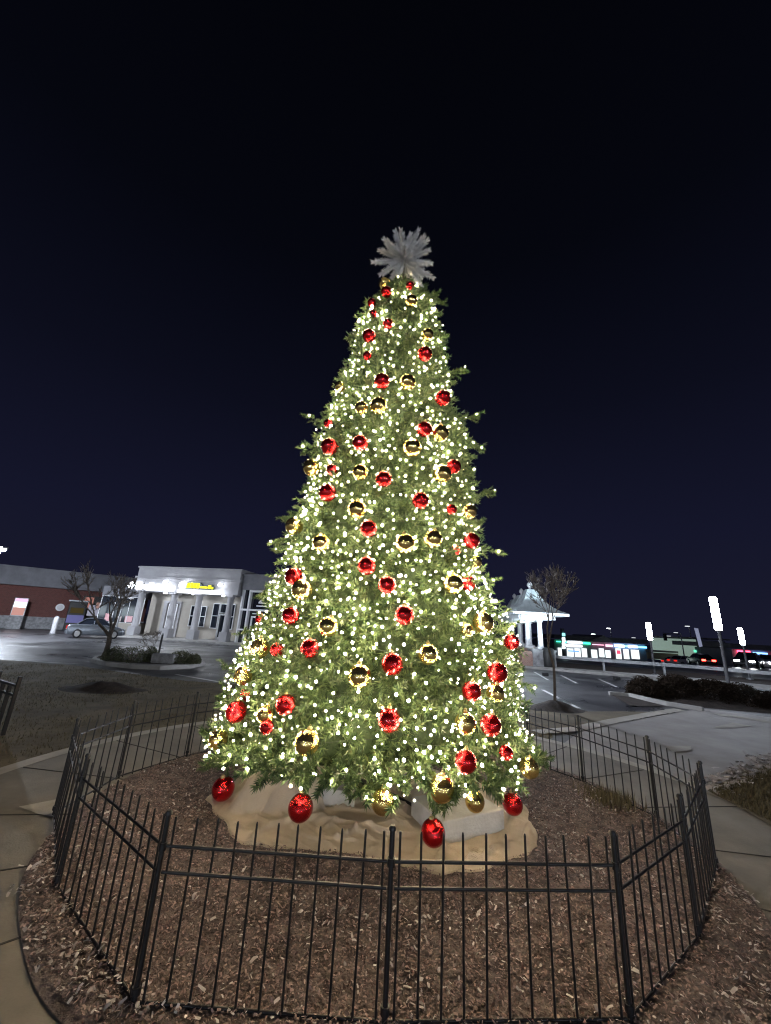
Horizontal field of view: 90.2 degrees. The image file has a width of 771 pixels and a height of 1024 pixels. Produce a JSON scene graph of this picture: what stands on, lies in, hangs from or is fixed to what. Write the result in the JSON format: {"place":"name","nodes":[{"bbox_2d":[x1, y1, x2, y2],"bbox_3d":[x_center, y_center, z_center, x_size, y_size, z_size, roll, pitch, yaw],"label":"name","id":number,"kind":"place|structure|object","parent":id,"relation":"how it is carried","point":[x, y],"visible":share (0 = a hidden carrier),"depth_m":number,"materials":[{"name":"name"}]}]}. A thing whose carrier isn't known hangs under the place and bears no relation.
{"place":"outdoors","nodes":[
{"label":"outdoors","id":0,"kind":"place"},
{"bbox_2d":[117,634,244,645],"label":"shop pavement","id":1,"kind":"structure","parent":0,"point":[198,640],"depth_m":26.67,"materials":[{"name":"concrete"}]},
{"bbox_2d":[0,660,552,767],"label":"lawn","id":2,"kind":"structure","parent":0,"point":[101,709],"depth_m":7.13,"materials":[{"name":"plant"}]},
{"bbox_2d":[0,671,22,735],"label":"metal railing","id":3,"kind":"object","parent":2,"relation":"on","point":[8,693],"visible":1,"depth_m":5.40,"materials":[{"name":"black metal"}]},
{"bbox_2d":[58,681,148,693],"bbox_3d":[-6.381,3.921,8.702,1.942,0.184,1.129,3,-17,0],"label":"mulch mound","id":4,"kind":"object","parent":2,"relation":"on","point":[98,687],"visible":1,"depth_m":8.47,"materials":[{"name":"brown soil"}]},
{"bbox_2d":[18,749,770,1023],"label":"mulch bed","id":5,"kind":"object","parent":2,"relation":"on","point":[63,1012],"visible":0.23,"depth_m":2.20,"materials":[{"name":"wood"}]},
{"bbox_2d":[322,773,354,806],"bbox_3d":[-0.765,2.722,3.742,0.930,0.200,0.450,4,-17,-3],"label":"ballast block","id":6,"kind":"object","parent":5,"relation":"on","point":[337,797],"depth_m":3.55,"materials":[{"name":"concrete"}]},
{"bbox_2d":[205,757,537,875],"bbox_3d":[-0.143,2.681,3.849,3.137,0.412,2.305,3,-17,0],"label":"burlap cloth","id":7,"kind":"object","parent":5,"relation":"on","point":[266,808],"visible":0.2,"depth_m":3.21,"materials":[{"name":"beige fabric"}]},
{"bbox_2d":[411,789,503,842],"bbox_3d":[0.640,2.717,3.446,0.660,0.185,0.500,12,-19,-26],"label":"ballast block","id":8,"kind":"object","parent":7,"relation":"on","point":[461,818],"depth_m":3.29,"materials":[{"name":"concrete"}]},
{"bbox_2d":[196,274,555,818],"bbox_3d":[0.053,-0.367,5.011,3.696,6.948,3.602,3,-17,0],"label":"christmas tree","id":9,"kind":"object","parent":5,"relation":"on","point":[352,756],"visible":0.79,"depth_m":3.68,"materials":[{"name":"green plant"}]},
{"bbox_2d":[208,726,227,749],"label":"gold ball ornament","id":10,"kind":"object","parent":9,"relation":"hanging from","point":[215,739],"visible":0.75,"depth_m":3.33,"materials":[{"name":"brown metal"}]},
{"bbox_2d":[211,774,234,801],"bbox_3d":[-1.531,2.592,3.622,0.205,0.237,0.205,-3,-4,8],"label":"red ball ornament","id":11,"kind":"object","parent":9,"relation":"hanging from","point":[223,788],"visible":1,"depth_m":3.56,"materials":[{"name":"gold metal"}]},
{"bbox_2d":[225,698,246,722],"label":"red ball ornament","id":12,"kind":"object","parent":9,"relation":"hanging from","point":[236,711],"visible":0.98,"depth_m":3.28,"materials":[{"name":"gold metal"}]},
{"bbox_2d":[234,664,252,685],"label":"gold ball ornament","id":13,"kind":"object","parent":9,"relation":"hanging from","point":[242,676],"visible":0.96,"depth_m":3.48,"materials":[{"name":"brown metal"}]},
{"bbox_2d":[249,636,269,658],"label":"gold ball ornament","id":14,"kind":"object","parent":9,"relation":"hanging from","point":[260,646],"visible":0.86,"depth_m":3.45,"materials":[{"name":"brown metal"}]},
{"bbox_2d":[256,703,274,723],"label":"gold ball ornament","id":15,"kind":"object","parent":9,"relation":"hanging from","point":[264,712],"visible":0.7,"depth_m":3.03,"materials":[{"name":"brown metal"}]},
{"bbox_2d":[275,692,294,715],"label":"red ball ornament","id":16,"kind":"object","parent":9,"relation":"hanging from","point":[284,704],"visible":0.94,"depth_m":2.97,"materials":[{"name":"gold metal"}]},
{"bbox_2d":[282,604,298,624],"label":"red ball ornament","id":17,"kind":"object","parent":9,"relation":"hanging from","point":[290,615],"visible":1,"depth_m":3.40,"materials":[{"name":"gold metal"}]},
{"bbox_2d":[288,790,312,823],"bbox_3d":[-0.622,2.157,2.824,0.183,0.211,0.183,-19,-38,26],"label":"red ball ornament","id":18,"kind":"object","parent":9,"relation":"hanging from","point":[300,808],"visible":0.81,"depth_m":2.76,"materials":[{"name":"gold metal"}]},
{"bbox_2d":[291,576,312,599],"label":"gold ball ornament","id":19,"kind":"object","parent":9,"relation":"hanging from","point":[302,588],"visible":0.94,"depth_m":3.49,"materials":[{"name":"brown metal"}]},
{"bbox_2d":[294,724,319,756],"bbox_3d":[-0.572,1.674,2.816,0.183,0.211,0.183,27,-27,-38],"label":"gold ball ornament","id":20,"kind":"object","parent":9,"relation":"hanging from","point":[307,740],"visible":0.96,"depth_m":2.75,"materials":[{"name":"brown metal"}]},
{"bbox_2d":[300,635,318,658],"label":"red ball ornament","id":21,"kind":"object","parent":9,"relation":"hanging from","point":[309,646],"visible":0.92,"depth_m":3.12,"materials":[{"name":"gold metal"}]},
{"bbox_2d":[312,533,329,551],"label":"gold ball ornament","id":22,"kind":"object","parent":9,"relation":"hanging from","point":[321,541],"visible":0.97,"depth_m":3.65,"materials":[{"name":"brown metal"}]},
{"bbox_2d":[318,614,337,636],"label":"gold ball ornament","id":23,"kind":"object","parent":9,"relation":"hanging from","point":[327,626],"visible":1,"depth_m":3.16,"materials":[{"name":"brown metal"}]},
{"bbox_2d":[319,482,336,501],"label":"red ball ornament","id":24,"kind":"object","parent":9,"relation":"hanging from","point":[327,492],"visible":0.99,"depth_m":3.90,"materials":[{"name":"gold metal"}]},
{"bbox_2d":[348,498,365,518],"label":"gold ball ornament","id":25,"kind":"object","parent":9,"relation":"hanging from","point":[356,508],"visible":1,"depth_m":3.66,"materials":[{"name":"brown metal"}]},
{"bbox_2d":[348,659,370,688],"bbox_3d":[-0.201,1.256,2.979,0.183,0.212,0.183,11,-25,-28],"label":"gold ball ornament","id":26,"kind":"object","parent":9,"relation":"hanging from","point":[359,674],"visible":1,"depth_m":2.91,"materials":[{"name":"brown metal"}]},
{"bbox_2d":[357,555,375,574],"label":"red ball ornament","id":27,"kind":"object","parent":9,"relation":"hanging from","point":[366,564],"visible":1,"depth_m":3.40,"materials":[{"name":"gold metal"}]},
{"bbox_2d":[203,276,534,801],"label":"string lights","id":28,"kind":"object","parent":9,"relation":"attached to","point":[358,691],"visible":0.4,"depth_m":3.52,"materials":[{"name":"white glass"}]},
{"bbox_2d":[370,397,386,414],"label":"gold ball ornament","id":29,"kind":"object","parent":9,"relation":"hanging from","point":[378,405],"visible":1,"depth_m":4.14,"materials":[{"name":"brown metal"}]},
{"bbox_2d":[371,786,393,816],"bbox_3d":[-0.019,1.981,2.644,0.158,0.183,0.158,16,-28,-25],"label":"gold ball ornament","id":30,"kind":"object","parent":9,"relation":"hanging from","point":[382,801],"visible":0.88,"depth_m":2.59,"materials":[{"name":"brown metal"}]},
{"bbox_2d":[378,573,395,593],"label":"red ball ornament","id":31,"kind":"object","parent":9,"relation":"hanging from","point":[386,584],"visible":1,"depth_m":3.30,"materials":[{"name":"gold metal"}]},
{"bbox_2d":[378,704,399,732],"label":"red ball ornament","id":32,"kind":"object","parent":9,"relation":"hanging from","point":[389,719],"visible":1,"depth_m":2.78,"materials":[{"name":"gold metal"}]},
{"bbox_2d":[381,649,402,675],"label":"red ball ornament","id":33,"kind":"object","parent":9,"relation":"hanging from","point":[392,663],"visible":0.98,"depth_m":2.96,"materials":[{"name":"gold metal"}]},
{"bbox_2d":[371,226,434,287],"bbox_3d":[0.308,-3.572,5.468,0.966,0.784,0.659,10,-18,-20],"label":"tree topper","id":34,"kind":"object","parent":9,"relation":"attached to","point":[405,256],"visible":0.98,"depth_m":5.46,"materials":[{"name":"silver metal"}]},
{"bbox_2d":[395,602,413,624],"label":"red ball ornament","id":35,"kind":"object","parent":9,"relation":"hanging from","point":[404,614],"visible":1,"depth_m":3.17,"materials":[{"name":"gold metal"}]},
{"bbox_2d":[395,531,414,552],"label":"gold ball ornament","id":36,"kind":"object","parent":9,"relation":"hanging from","point":[404,542],"visible":1,"depth_m":3.49,"materials":[{"name":"brown metal"}]},
{"bbox_2d":[403,438,420,456],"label":"gold ball ornament","id":37,"kind":"object","parent":9,"relation":"hanging from","point":[412,447],"visible":0.98,"depth_m":3.96,"materials":[{"name":"brown metal"}]},
{"bbox_2d":[412,491,428,508],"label":"red ball ornament","id":38,"kind":"object","parent":9,"relation":"hanging from","point":[420,499],"visible":1,"depth_m":3.72,"materials":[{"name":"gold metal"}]},
{"bbox_2d":[418,640,437,664],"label":"gold ball ornament","id":39,"kind":"object","parent":9,"relation":"hanging from","point":[427,653],"visible":1,"depth_m":3.05,"materials":[{"name":"brown metal"}]},
{"bbox_2d":[421,814,444,848],"bbox_3d":[0.341,2.292,2.765,0.175,0.202,0.175,-17,-20,34],"label":"red ball ornament","id":40,"kind":"object","parent":9,"relation":"hanging from","point":[432,829],"visible":0.94,"depth_m":2.71,"materials":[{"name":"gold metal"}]},
{"bbox_2d":[424,529,442,547],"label":"gold ball ornament","id":41,"kind":"object","parent":9,"relation":"hanging from","point":[433,538],"visible":1,"depth_m":3.59,"materials":[{"name":"brown metal"}]},
{"bbox_2d":[432,422,448,441],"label":"gold ball ornament","id":42,"kind":"object","parent":9,"relation":"hanging from","point":[440,432],"visible":0.99,"depth_m":4.17,"materials":[{"name":"brown metal"}]},
{"bbox_2d":[429,770,453,803],"bbox_3d":[0.395,1.930,2.702,0.175,0.202,0.175,17,-18,-30],"label":"gold ball ornament","id":43,"kind":"object","parent":9,"relation":"hanging from","point":[441,786],"visible":0.93,"depth_m":2.64,"materials":[{"name":"brown metal"}]},
{"bbox_2d":[433,463,451,483],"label":"gold ball ornament","id":44,"kind":"object","parent":9,"relation":"hanging from","point":[442,473],"visible":0.98,"depth_m":3.97,"materials":[{"name":"brown metal"}]},
{"bbox_2d":[443,570,462,593],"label":"gold ball ornament","id":45,"kind":"object","parent":9,"relation":"hanging from","point":[453,581],"visible":1,"depth_m":3.48,"materials":[{"name":"brown metal"}]},
{"bbox_2d":[454,708,475,734],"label":"gold ball ornament","id":46,"kind":"object","parent":9,"relation":"hanging from","point":[465,726],"visible":0.94,"depth_m":2.92,"materials":[{"name":"brown metal"}]},
{"bbox_2d":[455,745,476,774],"bbox_3d":[0.592,1.824,2.828,0.160,0.185,0.160,7,-20,4],"label":"red ball ornament","id":47,"kind":"object","parent":9,"relation":"hanging from","point":[465,761],"visible":1,"depth_m":2.77,"materials":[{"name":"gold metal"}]},
{"bbox_2d":[462,678,480,701],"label":"red ball ornament","id":48,"kind":"object","parent":9,"relation":"hanging from","point":[471,690],"visible":1,"depth_m":3.06,"materials":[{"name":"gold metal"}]},
{"bbox_2d":[465,790,484,812],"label":"gold ball ornament","id":49,"kind":"object","parent":9,"relation":"hanging from","point":[474,804],"visible":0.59,"depth_m":2.79,"materials":[{"name":"brown metal"}]},
{"bbox_2d":[472,609,493,633],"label":"gold ball ornament","id":50,"kind":"object","parent":9,"relation":"hanging from","point":[482,621],"visible":0.95,"depth_m":3.49,"materials":[{"name":"brown metal"}]},
{"bbox_2d":[480,711,501,736],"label":"red ball ornament","id":51,"kind":"object","parent":9,"relation":"hanging from","point":[490,725],"visible":1,"depth_m":3.04,"materials":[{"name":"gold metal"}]},
{"bbox_2d":[486,681,504,702],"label":"gold ball ornament","id":52,"kind":"object","parent":9,"relation":"hanging from","point":[495,690],"visible":0.84,"depth_m":3.21,"materials":[{"name":"brown metal"}]},
{"bbox_2d":[487,659,507,683],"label":"red ball ornament","id":53,"kind":"object","parent":9,"relation":"hanging from","point":[497,670],"visible":0.91,"depth_m":3.33,"materials":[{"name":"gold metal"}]},
{"bbox_2d":[502,789,522,815],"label":"red ball ornament","id":54,"kind":"object","parent":9,"relation":"hanging from","point":[512,805],"visible":0.91,"depth_m":3.24,"materials":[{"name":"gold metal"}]},
{"bbox_2d":[519,754,538,779],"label":"gold ball ornament","id":55,"kind":"object","parent":9,"relation":"hanging from","point":[529,767],"visible":0.97,"depth_m":3.21,"materials":[{"name":"brown metal"}]},
{"bbox_2d":[6,847,770,1023],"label":"fallen leaf clump","id":56,"kind":"object","parent":5,"relation":"on","point":[734,989],"visible":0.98,"depth_m":1.93,"materials":[{"name":"brown plant"}]},
{"bbox_2d":[25,757,770,1023],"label":"fallen pale leaves","id":57,"kind":"object","parent":5,"relation":"on","point":[276,1000],"visible":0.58,"depth_m":2.18,"materials":[{"name":"beige plant"}]},
{"bbox_2d":[573,778,649,812],"bbox_3d":[2.446,3.088,4.203,0.629,0.140,0.687,3,-17,0],"label":"dry grass tuft","id":58,"kind":"object","parent":5,"relation":"on","point":[610,796],"visible":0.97,"depth_m":4.14,"materials":[{"name":"plant"}]},
{"bbox_2d":[0,614,770,742],"bbox_3d":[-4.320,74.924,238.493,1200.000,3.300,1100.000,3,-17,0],"label":"ground","id":59,"kind":"structure","parent":0,"point":[587,692],"depth_m":16.02,"materials":[{"name":"grey asphalt"}]},
{"bbox_2d":[5,597,28,628],"bbox_3d":[-28.952,7.963,30.227,0.840,2.350,0.500,16,-21,-36],"label":"lit menu board","id":60,"kind":"object","parent":59,"relation":"on","point":[17,614],"visible":0.99,"depth_m":30.09,"materials":[{"name":"white plastic"}]},
{"bbox_2d":[0,564,147,629],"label":"brick shop","id":61,"kind":"structure","parent":59,"relation":"on","point":[45,591],"depth_m":32.18,"materials":[{"name":"red brick"}]},
{"bbox_2d":[62,600,87,629],"bbox_3d":[-26.367,8.795,32.689,1.400,2.460,1.150,16,-21,-36],"label":"cash machine","id":62,"kind":"object","parent":59,"relation":"on","point":[76,612],"visible":0.72,"depth_m":32.41,"materials":[{"name":"purple plastic"}]},
{"bbox_2d":[64,618,124,638],"bbox_3d":[-18.774,7.543,24.983,3.160,1.262,1.532,15,-20,-34],"label":"parked car","id":63,"kind":"object","parent":59,"relation":"on","point":[88,626],"visible":0.83,"depth_m":24.29,"materials":[{"name":"silver metal"}]},
{"bbox_2d":[97,586,152,634],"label":"shop wing","id":64,"kind":"structure","parent":59,"relation":"on","point":[126,617],"depth_m":29.83,"materials":[{"name":"white paint"}]},
{"bbox_2d":[97,595,145,623],"bbox_3d":[-20.541,7.580,29.861,3.000,1.992,0.088,7,-17,-14],"label":"window","id":65,"kind":"structure","parent":64,"relation":"in","point":[129,610],"depth_m":29.81,"materials":[{"name":"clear glass"}]},
{"bbox_2d":[90,655,204,669],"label":"island kerb","id":66,"kind":"structure","parent":59,"relation":"on","point":[95,660],"depth_m":12.43,"materials":[{"name":"concrete"}]},
{"bbox_2d":[97,654,185,663],"bbox_3d":[-8.551,5.303,13.880,3.634,0.001,3.000,3,-17,0],"label":"island bed","id":67,"kind":"object","parent":66,"relation":"on","point":[142,661],"visible":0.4,"depth_m":12.96,"materials":[{"name":"brown soil"}]},
{"bbox_2d":[60,558,148,656],"bbox_3d":[-9.810,3.587,14.037,2.862,3.425,3.149,3,-17,0],"label":"bare tree","id":68,"kind":"object","parent":67,"relation":"on","point":[119,585],"visible":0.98,"depth_m":13.66,"materials":[{"name":"brown plant"}]},
{"bbox_2d":[115,644,149,662],"bbox_3d":[-8.456,4.729,12.868,1.060,0.561,1.047,3,-17,0],"label":"island shrub","id":69,"kind":"object","parent":67,"relation":"on","point":[138,653],"visible":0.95,"depth_m":12.75,"materials":[{"name":"green plant"}]},
{"bbox_2d":[151,653,177,663],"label":"stone block","id":70,"kind":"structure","parent":67,"relation":"on","point":[166,658],"depth_m":12.80,"materials":[{"name":"grey stone"}]},
{"bbox_2d":[126,566,255,641],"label":"white shop","id":71,"kind":"structure","parent":59,"relation":"on","point":[174,613],"depth_m":28.92,"materials":[{"name":"beige paint"}]},
{"bbox_2d":[177,581,220,594],"bbox_3d":[-13.638,5.554,28.129,3.450,0.840,0.118,0,-17,10],"label":"shop sign","id":72,"kind":"object","parent":71,"relation":"attached to","point":[200,587],"visible":1,"depth_m":28.11,"materials":[{"name":"yellow"}]},
{"bbox_2d":[234,574,280,642],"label":"glazed corner shop","id":73,"kind":"structure","parent":59,"relation":"on","point":[252,586],"depth_m":27.49,"materials":[{"name":"grey glass"}]},
{"bbox_2d":[234,590,274,642],"bbox_3d":[-7.427,7.319,26.599,6.280,3.630,0.248,-2,-17,16],"label":"window frame","id":74,"kind":"structure","parent":73,"relation":"in","point":[248,609],"depth_m":27.35,"materials":[{"name":"white metal"}]},
{"bbox_2d":[0,722,770,1023],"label":"walkway","id":75,"kind":"structure","parent":59,"relation":"on","point":[23,837],"depth_m":3.58,"materials":[{"name":"concrete"}]},
{"bbox_2d":[19,799,59,816],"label":"walkway slab","id":76,"kind":"structure","parent":75,"relation":"on","point":[44,808],"depth_m":3.35,"materials":[{"name":"concrete"}]},
{"bbox_2d":[0,719,723,799],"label":"walkway edge","id":77,"kind":"object","parent":75,"relation":"on","point":[10,767],"visible":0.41,"depth_m":5.24,"materials":[{"name":"concrete"}]},
{"bbox_2d":[52,691,718,1023],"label":"iron fence","id":78,"kind":"object","parent":59,"relation":"on","point":[133,993],"visible":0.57,"depth_m":1.91,"materials":[{"name":"black metal"}]},
{"bbox_2d":[494,582,568,666],"bbox_3d":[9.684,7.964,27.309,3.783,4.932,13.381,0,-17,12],"label":"pavilion","id":79,"kind":"structure","parent":59,"relation":"on","point":[526,611],"depth_m":22.19,"materials":[{"name":"white paint"}]},
{"bbox_2d":[527,700,584,713],"bbox_3d":[4.200,4.739,9.438,1.527,0.208,1.126,3,-17,0],"label":"mulch mound","id":80,"kind":"object","parent":59,"relation":"on","point":[557,706],"visible":0.95,"depth_m":9.22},
{"bbox_2d":[526,564,578,700],"bbox_3d":[4.288,3.028,9.785,1.339,3.449,2.375,-4,-18,24],"label":"bare tree","id":81,"kind":"object","parent":80,"relation":"on","point":[562,594],"visible":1,"depth_m":9.88,"materials":[{"name":"brown plant"}]},
{"bbox_2d":[518,711,645,731],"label":"verge","id":82,"kind":"structure","parent":59,"relation":"on","point":[590,716],"depth_m":8.52,"materials":[{"name":"grey concrete"}]},
{"bbox_2d":[532,633,647,661],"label":"shopping strip","id":83,"kind":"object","parent":59,"relation":"on","point":[591,646],"visible":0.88,"depth_m":87.39,"materials":[{"name":"paint"}]},
{"bbox_2d":[532,708,684,733],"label":"plaza kerb","id":84,"kind":"structure","parent":59,"relation":"on","point":[621,719],"depth_m":8.35,"materials":[{"name":"concrete"}]},
{"bbox_2d":[613,695,662,705],"bbox_3d":[7.265,5.609,11.433,1.180,0.001,1.946,3,-17,0],"label":"verge triangle","id":85,"kind":"object","parent":59,"relation":"on","point":[631,701],"visible":1,"depth_m":11.21,"materials":[{"name":"grey concrete"}]},
{"bbox_2d":[608,691,703,710],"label":"kerb","id":86,"kind":"structure","parent":59,"relation":"on","point":[668,703],"depth_m":11.20,"materials":[{"name":"concrete"}]},
{"bbox_2d":[556,655,770,674],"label":"guard rail","id":87,"kind":"object","parent":59,"relation":"on","point":[662,664],"visible":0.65,"depth_m":20.07,"materials":[{"name":"grey metal"}]},
{"bbox_2d":[645,636,729,665],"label":"green lit building","id":88,"kind":"structure","parent":59,"relation":"on","point":[659,643],"depth_m":74.51,"materials":[{"name":"green"}]},
{"bbox_2d":[686,653,717,664],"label":"car","id":89,"kind":"object","parent":59,"relation":"on","point":[703,659],"visible":0.9,"depth_m":48.17,"materials":[{"name":"paint"}]},
{"bbox_2d":[643,692,770,712],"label":"shrub bed","id":90,"kind":"object","parent":59,"relation":"on","point":[701,701],"visible":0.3,"depth_m":11.29,"materials":[{"name":"brown soil"}]},
{"bbox_2d":[624,675,671,698],"bbox_3d":[8.498,5.655,12.515,1.327,0.649,1.310,3,-17,0],"label":"dormant shrub","id":91,"kind":"object","parent":90,"relation":"on","point":[632,685],"visible":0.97,"depth_m":12.25,"materials":[{"name":"brown plant"}]},
{"bbox_2d":[650,673,703,698],"bbox_3d":[9.297,5.579,12.309,1.497,0.767,1.439,-10,-21,38],"label":"dormant shrub","id":92,"kind":"object","parent":90,"relation":"on","point":[689,690],"visible":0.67,"depth_m":11.98,"materials":[{"name":"brown plant"}]},
{"bbox_2d":[685,678,743,703],"bbox_3d":[10.154,5.572,12.028,1.530,0.711,1.510,3,-17,0],"label":"dormant shrub","id":93,"kind":"object","parent":90,"relation":"on","point":[706,683],"visible":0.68,"depth_m":11.71,"materials":[{"name":"brown plant"}]},
{"bbox_2d":[714,681,770,708],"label":"dormant shrub","id":94,"kind":"object","parent":90,"relation":"on","point":[745,690],"visible":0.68,"depth_m":11.38,"materials":[{"name":"brown plant"}]},
{"bbox_2d":[709,596,729,682],"bbox_3d":[12.960,5.077,14.825,0.320,3.600,0.312,3,-17,0],"label":"column lamp","id":95,"kind":"object","parent":59,"relation":"on","point":[716,617],"visible":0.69,"depth_m":14.94,"materials":[{"name":"grey metal"}]},
{"bbox_2d":[672,641,770,667],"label":"red sign building","id":96,"kind":"structure","parent":59,"relation":"on","point":[715,653],"depth_m":64.01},
{"bbox_2d":[708,762,770,824],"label":"lawn patch","id":97,"kind":"object","parent":59,"relation":"on","point":[762,818],"visible":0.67,"depth_m":4.39,"materials":[{"name":"plant"}]},
{"bbox_2d":[672,750,770,794],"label":"pale leaf litter","id":98,"kind":"object","parent":97,"relation":"on","point":[736,774],"visible":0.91,"depth_m":5.30,"materials":[{"name":"beige plant"}]},
{"bbox_2d":[732,652,764,668],"bbox_3d":[35.904,14.627,38.014,4.580,1.467,1.824,17,-21,-38],"label":"car","id":99,"kind":"object","parent":59,"relation":"on","point":[755,659],"visible":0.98,"depth_m":37.13,"materials":[{"name":"paint"}]},
{"bbox_2d":[0,0,770,650],"label":"sky","id":100,"kind":"structure","parent":0,"point":[198,198],"materials":[{"name":"black"}]},
{"bbox_2d":[518,663,770,689],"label":"pavement","id":101,"kind":"structure","parent":0,"point":[650,676],"depth_m":19.49,"materials":[{"name":"concrete"}]},
{"bbox_2d":[556,662,770,684],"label":"grass bank","id":102,"kind":"structure","parent":0,"point":[658,672],"depth_m":22.92,"materials":[{"name":"green plant"}]},
{"bbox_2d":[565,709,770,786],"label":"plaza","id":103,"kind":"structure","parent":0,"point":[721,748],"depth_m":7.12,"materials":[{"name":"concrete"}]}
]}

